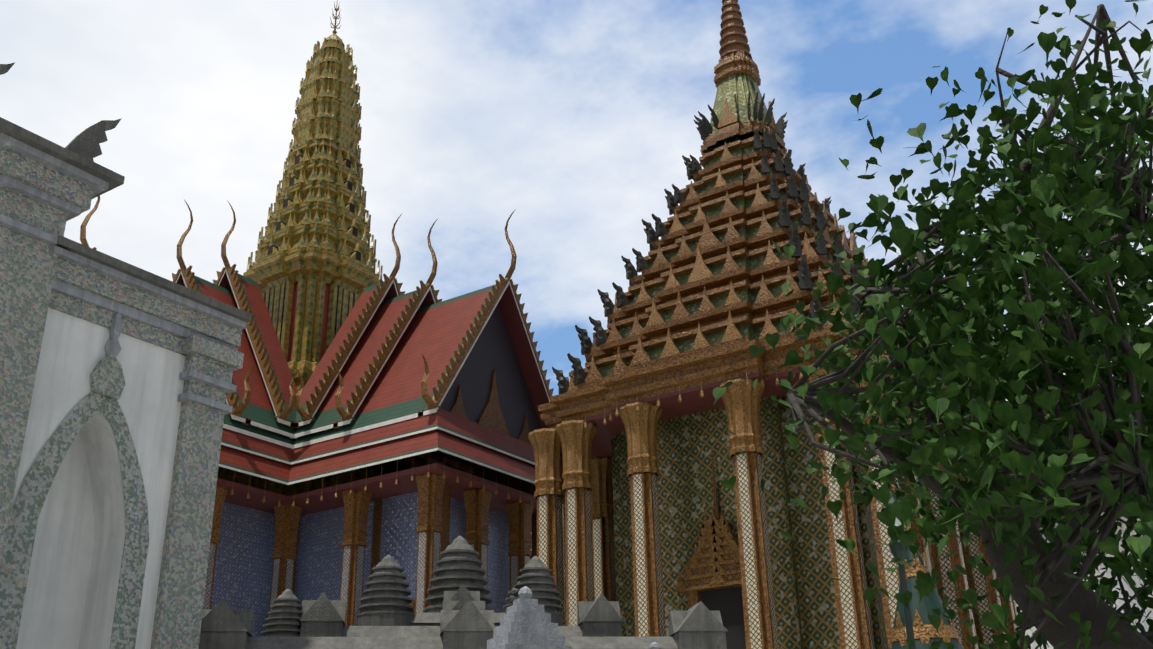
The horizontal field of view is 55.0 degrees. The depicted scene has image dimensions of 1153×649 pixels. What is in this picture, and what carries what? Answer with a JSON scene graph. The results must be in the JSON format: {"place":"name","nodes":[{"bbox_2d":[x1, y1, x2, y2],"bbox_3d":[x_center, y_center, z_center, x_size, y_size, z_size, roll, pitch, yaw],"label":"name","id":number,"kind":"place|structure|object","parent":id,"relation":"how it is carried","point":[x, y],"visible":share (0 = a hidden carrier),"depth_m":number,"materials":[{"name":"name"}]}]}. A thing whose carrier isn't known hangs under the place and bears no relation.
{"place":"outdoors","nodes":[
{"label":"outdoors","id":0,"kind":"place"},
{"bbox_2d":[0,0,1152,400],"label":"sky","id":1,"kind":"structure","parent":0,"point":[575,117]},
{"bbox_2d":[881,490,963,648],"bbox_3d":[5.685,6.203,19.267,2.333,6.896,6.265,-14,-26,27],"label":"statue","id":2,"kind":"object","parent":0,"point":[916,625],"visible":0.54,"depth_m":20.84,"materials":[{"name":"gold metal"}]},
{"label":"ground","id":3,"kind":"structure","parent":0,"visible":0},
{"bbox_2d":[0,63,251,648],"bbox_3d":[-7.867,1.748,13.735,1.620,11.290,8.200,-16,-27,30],"label":"white building","id":4,"kind":"structure","parent":3,"relation":"on","point":[117,386],"depth_m":15.64,"materials":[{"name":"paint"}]},
{"bbox_2d":[487,586,659,648],"bbox_3d":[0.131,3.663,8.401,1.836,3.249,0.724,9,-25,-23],"label":"terrace posts","id":5,"kind":"object","parent":3,"relation":"on","point":[525,622],"visible":1,"depth_m":8.55,"materials":[{"name":"grey stone"}]},
{"bbox_2d":[1016,488,1152,648],"bbox_3d":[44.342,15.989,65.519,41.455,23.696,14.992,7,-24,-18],"label":"cloister","id":6,"kind":"structure","parent":3,"relation":"on","point":[1119,602],"depth_m":56.62,"materials":[{"name":"white paint"}]},
{"bbox_3d":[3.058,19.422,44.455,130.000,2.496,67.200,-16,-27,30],"label":"terrace","id":7,"kind":"structure","parent":3,"relation":"on","visible":0},
{"bbox_2d":[80,0,553,636],"bbox_3d":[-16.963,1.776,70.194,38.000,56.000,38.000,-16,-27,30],"label":"temple","id":8,"kind":"structure","parent":7,"relation":"on","point":[372,420],"depth_m":59.62,"materials":[{"name":"red tile"}]},
{"bbox_2d":[199,536,727,648],"bbox_3d":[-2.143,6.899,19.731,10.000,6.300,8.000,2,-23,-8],"label":"angkor model","id":9,"kind":"object","parent":7,"relation":"on","point":[458,613],"visible":0.9,"depth_m":18.00},
{"bbox_2d":[528,0,1018,648],"bbox_3d":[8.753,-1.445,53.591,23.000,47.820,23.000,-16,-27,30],"label":"mondop","id":10,"kind":"structure","parent":7,"relation":"on","point":[646,520],"depth_m":45.38,"materials":[{"name":"gold metal"}]},
{"bbox_2d":[713,0,1152,648],"bbox_3d":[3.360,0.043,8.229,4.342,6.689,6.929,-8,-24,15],"label":"tree","id":11,"kind":"object","parent":7,"relation":"on","point":[977,360],"depth_m":6.32,"materials":[{"name":"green plant"}]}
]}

